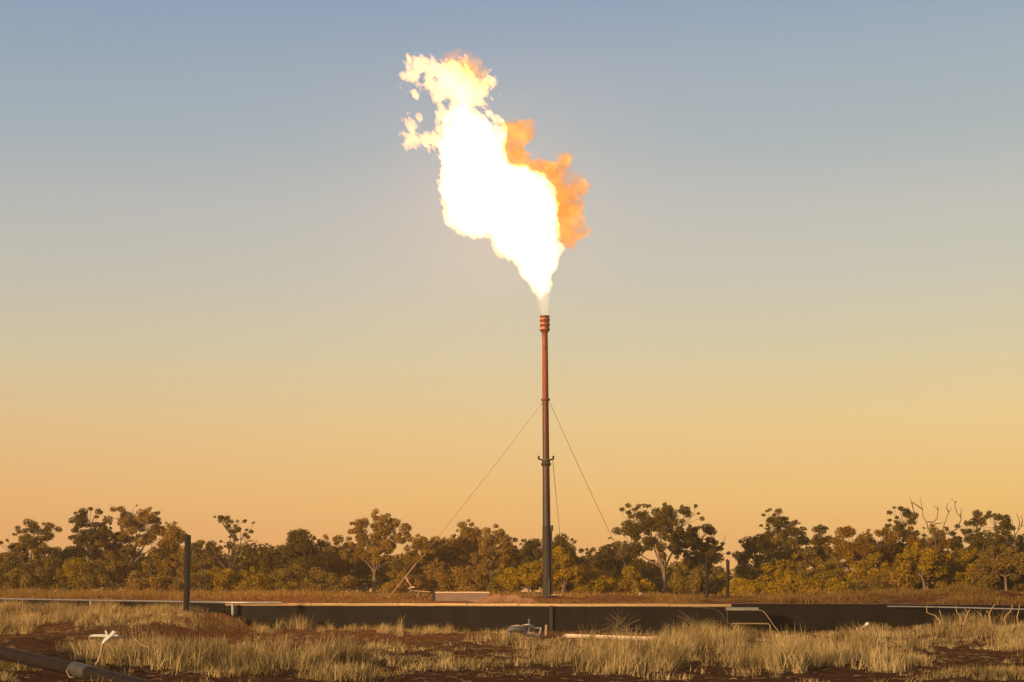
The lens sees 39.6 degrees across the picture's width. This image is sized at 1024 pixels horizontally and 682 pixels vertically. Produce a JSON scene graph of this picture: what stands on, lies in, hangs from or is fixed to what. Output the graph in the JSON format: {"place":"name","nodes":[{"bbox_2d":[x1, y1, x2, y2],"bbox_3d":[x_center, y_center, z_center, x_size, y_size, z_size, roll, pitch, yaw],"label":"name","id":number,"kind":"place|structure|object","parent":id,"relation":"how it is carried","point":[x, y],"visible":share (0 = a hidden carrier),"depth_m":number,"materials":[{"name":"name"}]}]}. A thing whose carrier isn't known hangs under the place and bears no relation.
{"place":"outdoors","nodes":[
{"label":"outdoors","id":0,"kind":"place"},
{"bbox_2d":[0,589,1023,681],"bbox_3d":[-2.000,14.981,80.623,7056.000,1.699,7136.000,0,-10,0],"label":"ground","id":1,"kind":"structure","parent":0,"point":[844,674],"depth_m":34.78,"materials":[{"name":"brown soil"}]},
{"bbox_2d":[0,551,33,581],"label":"tree","id":2,"kind":"object","parent":1,"relation":"on","point":[4,568],"visible":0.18,"depth_m":120.14,"materials":[{"name":"green plant"}]},
{"bbox_2d":[0,565,46,589],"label":"shrub","id":3,"kind":"object","parent":1,"relation":"on","point":[15,577],"visible":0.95,"depth_m":110.40,"materials":[{"name":"green plant"}]},
{"bbox_2d":[0,518,71,587],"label":"tree","id":4,"kind":"object","parent":1,"relation":"on","point":[40,549],"visible":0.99,"depth_m":116.45,"materials":[{"name":"green plant"}]},
{"bbox_2d":[41,545,92,590],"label":"tree","id":5,"kind":"object","parent":1,"relation":"on","point":[71,551],"visible":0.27,"depth_m":121.59,"materials":[{"name":"green plant"}]},
{"bbox_2d":[52,556,100,590],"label":"shrub","id":6,"kind":"object","parent":1,"relation":"on","point":[70,576],"visible":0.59,"depth_m":111.84,"materials":[{"name":"green plant"}]},
{"bbox_2d":[0,646,154,681],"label":"brown pipe","id":7,"kind":"object","parent":1,"relation":"on","point":[70,669],"visible":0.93,"depth_m":25.87,"materials":[{"name":"brown metal"}]},
{"bbox_2d":[67,507,113,590],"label":"tree","id":8,"kind":"object","parent":1,"relation":"on","point":[83,539],"visible":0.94,"depth_m":127.38,"materials":[{"name":"green plant"}]},
{"bbox_2d":[76,550,142,591],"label":"shrub","id":9,"kind":"object","parent":1,"relation":"on","point":[90,578],"visible":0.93,"depth_m":110.00,"materials":[{"name":"green plant"}]},
{"bbox_2d":[0,600,224,612],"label":"pit wall","id":10,"kind":"structure","parent":1,"relation":"on","point":[217,607],"depth_m":57.70,"materials":[{"name":"soil"}]},
{"bbox_2d":[88,630,148,666],"bbox_3d":[-7.362,5.744,26.377,1.160,0.739,0.556,0,-10,0],"label":"dead branch","id":11,"kind":"object","parent":1,"relation":"on","point":[112,634],"visible":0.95,"depth_m":26.62,"materials":[{"name":"white wood"}]},
{"bbox_2d":[94,505,166,564],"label":"tree","id":12,"kind":"object","parent":1,"relation":"on","point":[130,522],"visible":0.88,"depth_m":128.84,"materials":[{"name":"green plant"}]},
{"bbox_2d":[0,598,281,616],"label":"pipe rail","id":13,"kind":"object","parent":1,"relation":"on","point":[232,607],"visible":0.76,"depth_m":57.04,"materials":[{"name":"metal"}]},
{"bbox_2d":[119,558,175,592],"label":"shrub","id":14,"kind":"object","parent":1,"relation":"on","point":[155,582],"visible":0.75,"depth_m":109.73,"materials":[{"name":"green plant"}]},
{"bbox_2d":[148,521,185,578],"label":"tree","id":15,"kind":"object","parent":1,"relation":"on","point":[167,541],"visible":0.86,"depth_m":125.18,"materials":[{"name":"green plant"}]},
{"bbox_2d":[183,533,190,612],"bbox_3d":[-11.382,8.276,49.819,0.301,3.068,0.247,0,-10,0],"label":"post","id":16,"kind":"object","parent":1,"relation":"on","point":[187,570],"visible":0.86,"depth_m":49.76,"materials":[{"name":"black metal"}]},
{"bbox_2d":[169,564,213,592],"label":"shrub","id":17,"kind":"object","parent":1,"relation":"on","point":[197,581],"visible":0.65,"depth_m":107.77,"materials":[{"name":"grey plant"}]},
{"bbox_2d":[179,539,227,578],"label":"tree","id":18,"kind":"object","parent":1,"relation":"on","point":[200,561],"visible":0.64,"depth_m":122.79,"materials":[{"name":"green plant"}]},
{"bbox_2d":[204,566,237,592],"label":"shrub","id":19,"kind":"object","parent":1,"relation":"on","point":[221,579],"visible":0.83,"depth_m":108.85,"materials":[{"name":"green plant"}]},
{"bbox_2d":[198,515,254,591],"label":"tree","id":20,"kind":"object","parent":1,"relation":"on","point":[230,531],"visible":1,"depth_m":110.51,"materials":[{"name":"green plant"}]},
{"bbox_2d":[230,566,272,591],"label":"shrub","id":21,"kind":"object","parent":1,"relation":"on","point":[256,579],"visible":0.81,"depth_m":109.39,"materials":[{"name":"green plant"}]},
{"bbox_2d":[251,543,294,587],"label":"tree","id":22,"kind":"object","parent":1,"relation":"on","point":[266,557],"visible":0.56,"depth_m":122.60,"materials":[{"name":"green plant"}]},
{"bbox_2d":[262,562,314,591],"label":"shrub","id":23,"kind":"object","parent":1,"relation":"on","point":[278,578],"visible":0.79,"depth_m":109.77,"materials":[{"name":"green plant"}]},
{"bbox_2d":[281,528,329,577],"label":"tree","id":24,"kind":"object","parent":1,"relation":"on","point":[301,550],"visible":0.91,"depth_m":120.28,"materials":[{"name":"green plant"}]},
{"bbox_2d":[297,566,358,593],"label":"shrub","id":25,"kind":"object","parent":1,"relation":"on","point":[323,580],"visible":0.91,"depth_m":109.94,"materials":[{"name":"green plant"}]},
{"bbox_2d":[317,534,362,576],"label":"tree","id":26,"kind":"object","parent":1,"relation":"on","point":[329,557],"visible":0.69,"depth_m":125.04,"materials":[{"name":"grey plant"}]},
{"bbox_2d":[329,543,372,593],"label":"tree","id":27,"kind":"object","parent":1,"relation":"on","point":[364,571],"visible":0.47,"depth_m":126.66,"materials":[{"name":"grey plant"}]},
{"bbox_2d":[339,508,411,593],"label":"tree","id":28,"kind":"object","parent":1,"relation":"on","point":[376,548],"visible":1,"depth_m":115.11,"materials":[{"name":"green plant"}]},
{"bbox_2d":[376,569,422,594],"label":"shrub","id":29,"kind":"object","parent":1,"relation":"on","point":[402,587],"visible":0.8,"depth_m":109.63,"materials":[{"name":"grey plant"}]},
{"bbox_2d":[389,534,441,592],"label":"tree","id":30,"kind":"object","parent":1,"relation":"on","point":[422,544],"visible":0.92,"depth_m":125.80,"materials":[{"name":"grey plant"}]},
{"bbox_2d":[405,577,429,598],"bbox_3d":[-3.896,10.181,58.623,1.056,0.913,0.070,0,-10,0],"label":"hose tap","id":31,"kind":"object","parent":1,"relation":"on","point":[413,587],"visible":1,"depth_m":58.59,"materials":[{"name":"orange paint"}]},
{"bbox_2d":[412,561,455,594],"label":"shrub","id":32,"kind":"object","parent":1,"relation":"on","point":[431,585],"visible":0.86,"depth_m":110.98,"materials":[{"name":"green plant"}]},
{"bbox_2d":[425,536,465,572],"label":"tree","id":33,"kind":"object","parent":1,"relation":"on","point":[443,555],"visible":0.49,"depth_m":128.85,"materials":[{"name":"green plant"}]},
{"bbox_2d":[432,592,489,601],"bbox_3d":[-2.046,10.383,57.394,2.290,0.528,0.690,0,-10,0],"label":"trough","id":34,"kind":"object","parent":1,"relation":"on","point":[457,596],"visible":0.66,"depth_m":57.09,"materials":[{"name":"grey concrete"}]},
{"bbox_2d":[446,519,482,572],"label":"tree","id":35,"kind":"object","parent":1,"relation":"on","point":[465,541],"visible":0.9,"depth_m":123.27,"materials":[{"name":"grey plant"}]},
{"bbox_2d":[444,563,496,591],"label":"shrub","id":36,"kind":"object","parent":1,"relation":"on","point":[461,580],"visible":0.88,"depth_m":109.89,"materials":[{"name":"green plant"}]},
{"bbox_2d":[225,603,731,633],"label":"pit wall","id":37,"kind":"structure","parent":1,"relation":"on","point":[499,617],"depth_m":53.47,"materials":[{"name":"black plastic"}]},
{"bbox_2d":[549,606,552,630],"bbox_3d":[1.464,10.502,53.189,0.130,1.187,0.055,0,-10,0],"label":"liner strip","id":38,"kind":"object","parent":37,"relation":"attached to","point":[550,618],"visible":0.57,"depth_m":53.18,"materials":[{"name":"black plastic"}]},
{"bbox_2d":[468,523,517,580],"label":"tree","id":39,"kind":"object","parent":1,"relation":"on","point":[505,548],"visible":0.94,"depth_m":118.33,"materials":[{"name":"green plant"}]},
{"bbox_2d":[481,566,521,593],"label":"shrub","id":40,"kind":"object","parent":1,"relation":"on","point":[493,585],"visible":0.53,"depth_m":108.94,"materials":[{"name":"green plant"}]},
{"bbox_2d":[474,594,537,603],"bbox_3d":[-0.200,10.405,57.263,2.700,0.402,1.400,0,-10,0],"label":"earth heap","id":41,"kind":"object","parent":1,"relation":"on","point":[514,598],"visible":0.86,"depth_m":56.80,"materials":[{"name":"brown soil"}]},
{"bbox_2d":[6,539,1008,594],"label":"distant wood","id":42,"kind":"object","parent":1,"relation":"on","point":[245,560],"visible":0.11,"depth_m":135.07,"materials":[{"name":"green plant"}]},
{"bbox_2d":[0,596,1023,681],"bbox_3d":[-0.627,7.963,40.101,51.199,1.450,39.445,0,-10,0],"label":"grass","id":43,"kind":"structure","parent":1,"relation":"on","point":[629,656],"depth_m":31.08,"materials":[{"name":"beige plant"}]},
{"bbox_2d":[0,584,1023,604],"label":"dry grass","id":44,"kind":"structure","parent":1,"relation":"on","point":[985,596],"depth_m":59.50,"materials":[{"name":"brown plant"}]},
{"bbox_2d":[388,315,639,597],"bbox_3d":[0.084,4.993,61.579,10.750,12.168,3.236,5,-11,-26],"label":"flare stack","id":45,"kind":"object","parent":1,"relation":"on","point":[547,529],"visible":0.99,"depth_m":60.85,"materials":[{"name":"red metal"}]},
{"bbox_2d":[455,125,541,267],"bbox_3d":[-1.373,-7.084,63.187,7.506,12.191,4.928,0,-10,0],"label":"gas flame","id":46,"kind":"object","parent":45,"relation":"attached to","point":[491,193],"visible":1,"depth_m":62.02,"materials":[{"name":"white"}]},
{"bbox_2d":[503,624,541,636],"bbox_3d":[0.273,9.192,44.581,1.334,0.642,0.240,0,-10,0],"label":"bent pipe","id":47,"kind":"object","parent":1,"relation":"on","point":[522,629],"visible":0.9,"depth_m":44.54,"materials":[{"name":"grey plastic"}]},
{"bbox_2d":[496,556,560,591],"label":"shrub","id":48,"kind":"object","parent":1,"relation":"on","point":[527,577],"visible":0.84,"depth_m":103.02,"materials":[{"name":"green plant"}]},
{"bbox_2d":[510,538,553,593],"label":"tree","id":49,"kind":"object","parent":1,"relation":"on","point":[531,551],"visible":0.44,"depth_m":126.98,"materials":[{"name":"green plant"}]},
{"bbox_2d":[540,532,577,592],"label":"tree","id":50,"kind":"object","parent":1,"relation":"on","point":[571,549],"visible":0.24,"depth_m":129.31,"materials":[{"name":"green plant"}]},
{"bbox_2d":[539,546,585,592],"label":"shrub","id":51,"kind":"object","parent":1,"relation":"on","point":[572,570],"visible":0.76,"depth_m":102.23,"materials":[{"name":"green plant"}]},
{"bbox_2d":[559,566,616,594],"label":"shrub","id":52,"kind":"object","parent":1,"relation":"on","point":[597,583],"visible":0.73,"depth_m":103.96,"materials":[{"name":"green plant"}]},
{"bbox_2d":[573,547,616,579],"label":"tree","id":53,"kind":"object","parent":1,"relation":"on","point":[596,559],"visible":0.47,"depth_m":126.63,"materials":[{"name":"green plant"}]},
{"bbox_2d":[563,634,662,640],"bbox_3d":[3.040,9.164,43.960,0.327,0.152,4.370,8,-13,-39],"label":"cream pipe","id":54,"kind":"object","parent":1,"relation":"on","point":[575,635],"visible":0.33,"depth_m":44.43,"materials":[{"name":"plastic"}]},
{"bbox_2d":[590,607,637,634],"bbox_3d":[3.460,9.690,49.231,2.124,1.056,0.772,0,-10,0],"label":"grass spray","id":55,"kind":"object","parent":1,"relation":"on","point":[621,628],"depth_m":49.20,"materials":[{"name":"beige plant"}]},
{"bbox_2d":[591,541,650,581],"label":"tree","id":56,"kind":"object","parent":1,"relation":"on","point":[616,560],"visible":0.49,"depth_m":128.62,"materials":[{"name":"green plant"}]},
{"bbox_2d":[601,566,656,594],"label":"shrub","id":57,"kind":"object","parent":1,"relation":"on","point":[625,584],"visible":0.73,"depth_m":106.00,"materials":[{"name":"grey plant"}]},
{"bbox_2d":[608,502,704,594],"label":"tree","id":58,"kind":"object","parent":1,"relation":"on","point":[665,522],"visible":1,"depth_m":113.27,"materials":[{"name":"green plant"}]},
{"bbox_2d":[665,565,716,594],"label":"shrub","id":59,"kind":"object","parent":1,"relation":"on","point":[678,584],"visible":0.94,"depth_m":108.29,"materials":[{"name":"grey plant"}]},
{"bbox_2d":[678,611,718,633],"bbox_3d":[6.482,9.851,49.572,1.570,0.956,0.886,-2,-10,12],"label":"grass spray","id":60,"kind":"object","parent":1,"relation":"on","point":[692,621],"depth_m":49.53,"materials":[{"name":"plant"}]},
{"bbox_2d":[673,523,730,573],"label":"tree","id":61,"kind":"object","parent":1,"relation":"on","point":[699,547],"visible":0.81,"depth_m":120.31,"materials":[{"name":"green plant"}]},
{"bbox_2d":[705,558,708,597],"bbox_3d":[8.383,10.303,61.139,0.168,1.974,0.164,10,-14,-44],"label":"steel post","id":62,"kind":"object","parent":1,"relation":"on","point":[707,578],"visible":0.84,"depth_m":61.11,"materials":[{"name":"grey metal"}]},
{"bbox_2d":[695,572,729,594],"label":"shrub","id":63,"kind":"object","parent":1,"relation":"on","point":[719,579],"visible":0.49,"depth_m":110.65,"materials":[{"name":"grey plant"}]},
{"bbox_2d":[707,534,725,560],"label":"dead tree","id":64,"kind":"object","parent":1,"relation":"on","point":[716,549],"visible":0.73,"depth_m":116.71,"materials":[{"name":"brown wood"}]},
{"bbox_2d":[726,559,729,596],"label":"steel post","id":65,"kind":"object","parent":1,"relation":"on","point":[727,576],"visible":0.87,"depth_m":65.06,"materials":[{"name":"grey metal"}]},
{"bbox_2d":[722,577,758,594],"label":"shrub","id":66,"kind":"object","parent":1,"relation":"on","point":[734,584],"visible":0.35,"depth_m":103.95,"materials":[{"name":"green plant"}]},
{"bbox_2d":[725,606,779,632],"bbox_3d":[8.835,10.376,52.508,1.978,1.158,0.676,0,-10,0],"label":"overflow box","id":67,"kind":"object","parent":1,"relation":"on","point":[754,617],"visible":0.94,"depth_m":52.32,"materials":[{"name":"metal"}]},
{"bbox_2d":[693,607,725,629],"bbox_3d":[7.326,10.289,52.765,1.180,0.828,0.028,0,-10,0],"label":"hose","id":68,"kind":"object","parent":67,"relation":"attached to","point":[714,609],"visible":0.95,"depth_m":52.81,"materials":[{"name":"grey plastic"}]},
{"bbox_2d":[731,533,776,583],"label":"tree","id":69,"kind":"object","parent":1,"relation":"on","point":[764,545],"visible":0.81,"depth_m":122.30,"materials":[{"name":"green plant"}]},
{"bbox_2d":[736,581,790,594],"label":"shrub","id":70,"kind":"object","parent":1,"relation":"on","point":[772,588],"visible":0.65,"depth_m":100.93,"materials":[{"name":"green plant"}]},
{"bbox_2d":[756,559,800,584],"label":"shrub","id":71,"kind":"object","parent":1,"relation":"on","point":[789,569],"visible":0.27,"depth_m":105.06,"materials":[{"name":"green plant"}]},
{"bbox_2d":[759,507,809,563],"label":"tree","id":72,"kind":"object","parent":1,"relation":"on","point":[791,531],"visible":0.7,"depth_m":131.66,"materials":[{"name":"green plant"}]},
{"bbox_2d":[762,534,821,579],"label":"tree","id":73,"kind":"object","parent":1,"relation":"on","point":[792,553],"visible":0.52,"depth_m":124.76,"materials":[{"name":"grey plant"}]},
{"bbox_2d":[775,575,821,593],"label":"shrub","id":74,"kind":"object","parent":1,"relation":"on","point":[795,584],"visible":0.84,"depth_m":101.75,"materials":[{"name":"green plant"}]},
{"bbox_2d":[801,524,842,576],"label":"tree","id":75,"kind":"object","parent":1,"relation":"on","point":[819,541],"visible":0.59,"depth_m":127.38,"materials":[{"name":"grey plant"}]},
{"bbox_2d":[805,559,847,582],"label":"shrub","id":76,"kind":"object","parent":1,"relation":"on","point":[831,568],"visible":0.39,"depth_m":107.94,"materials":[{"name":"green plant"}]},
{"bbox_2d":[819,577,852,592],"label":"shrub","id":77,"kind":"object","parent":1,"relation":"on","point":[834,584],"visible":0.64,"depth_m":102.09,"materials":[{"name":"green plant"}]},
{"bbox_2d":[816,526,879,579],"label":"tree","id":78,"kind":"object","parent":1,"relation":"on","point":[858,549],"visible":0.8,"depth_m":118.91,"materials":[{"name":"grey plant"}]},
{"bbox_2d":[849,577,885,592],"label":"shrub","id":79,"kind":"object","parent":1,"relation":"on","point":[867,584],"visible":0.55,"depth_m":102.68,"materials":[{"name":"green plant"}]},
{"bbox_2d":[845,552,892,588],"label":"shrub","id":80,"kind":"object","parent":1,"relation":"on","point":[879,572],"visible":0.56,"depth_m":106.13,"materials":[{"name":"green plant"}]},
{"bbox_2d":[846,526,903,571],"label":"tree","id":81,"kind":"object","parent":1,"relation":"on","point":[889,550],"visible":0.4,"depth_m":123.20,"materials":[{"name":"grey plant"}]},
{"bbox_2d":[729,603,1023,631],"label":"pit wall","id":82,"kind":"structure","parent":1,"relation":"on","point":[831,617],"depth_m":54.04,"materials":[{"name":"black plastic"}]},
{"bbox_2d":[883,570,915,592],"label":"shrub","id":83,"kind":"object","parent":1,"relation":"on","point":[899,581],"visible":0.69,"depth_m":104.67,"materials":[{"name":"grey plant"}]},
{"bbox_2d":[882,506,930,554],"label":"tree","id":84,"kind":"object","parent":1,"relation":"on","point":[899,526],"visible":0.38,"depth_m":127.58,"materials":[{"name":"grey plant"}]},
{"bbox_2d":[893,542,947,588],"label":"tree","id":85,"kind":"object","parent":1,"relation":"on","point":[922,562],"visible":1,"depth_m":102.17,"materials":[{"name":"green plant"}]},
{"bbox_2d":[888,523,956,589],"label":"tree","id":86,"kind":"object","parent":1,"relation":"on","point":[942,544],"visible":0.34,"depth_m":121.47,"materials":[{"name":"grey plant"}]},
{"bbox_2d":[926,606,943,622],"bbox_3d":[15.500,10.080,52.045,0.642,0.787,0.059,0,-10,0],"label":"dry stem","id":87,"kind":"object","parent":1,"relation":"on","point":[935,615],"visible":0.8,"depth_m":52.04,"materials":[{"name":"beige plant"}]},
{"bbox_2d":[910,498,961,584],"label":"dead tree","id":88,"kind":"object","parent":1,"relation":"on","point":[935,534],"visible":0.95,"depth_m":118.15,"materials":[{"name":"brown wood"}]},
{"bbox_2d":[931,541,977,583],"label":"tree","id":89,"kind":"object","parent":1,"relation":"on","point":[946,565],"visible":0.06,"depth_m":125.65,"materials":[{"name":"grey plant"}]},
{"bbox_2d":[887,606,1023,609],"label":"pipe rail","id":90,"kind":"object","parent":1,"relation":"on","point":[959,607],"visible":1,"depth_m":53.11,"materials":[{"name":"metal"}]},
{"bbox_2d":[931,548,985,589],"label":"shrub","id":91,"kind":"object","parent":1,"relation":"on","point":[949,577],"visible":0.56,"depth_m":104.97,"materials":[{"name":"green plant"}]},
{"bbox_2d":[949,509,995,565],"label":"tree","id":92,"kind":"object","parent":1,"relation":"on","point":[976,522],"visible":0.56,"depth_m":120.47,"materials":[{"name":"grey plant"}]},
{"bbox_2d":[955,571,1008,590],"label":"shrub","id":93,"kind":"object","parent":1,"relation":"on","point":[975,581],"visible":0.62,"depth_m":103.78,"materials":[{"name":"green plant"}]},
{"bbox_2d":[969,510,1019,578],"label":"tree","id":94,"kind":"object","parent":1,"relation":"on","point":[1006,524],"visible":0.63,"depth_m":118.51,"materials":[{"name":"green plant"}]},
{"bbox_2d":[971,544,1023,590],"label":"tree","id":95,"kind":"object","parent":1,"relation":"on","point":[1006,563],"visible":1,"depth_m":101.32,"materials":[{"name":"green plant"}]},
{"bbox_2d":[1004,576,1023,592],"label":"shrub","id":96,"kind":"object","parent":1,"relation":"on","point":[1015,585],"visible":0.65,"depth_m":103.75,"materials":[{"name":"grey plant"}]},
{"bbox_2d":[1011,534,1023,553],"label":"tree","id":97,"kind":"object","parent":1,"relation":"on","point":[1020,538],"visible":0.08,"depth_m":124.35,"materials":[{"name":"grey plant"}]},
{"bbox_2d":[1012,513,1023,553],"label":"dead tree","id":98,"kind":"object","parent":1,"relation":"on","point":[1017,531],"visible":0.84,"depth_m":117.00,"materials":[{"name":"brown wood"}]},
{"bbox_2d":[0,0,1023,591],"label":"sky","id":99,"kind":"structure","parent":0,"point":[244,274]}
]}

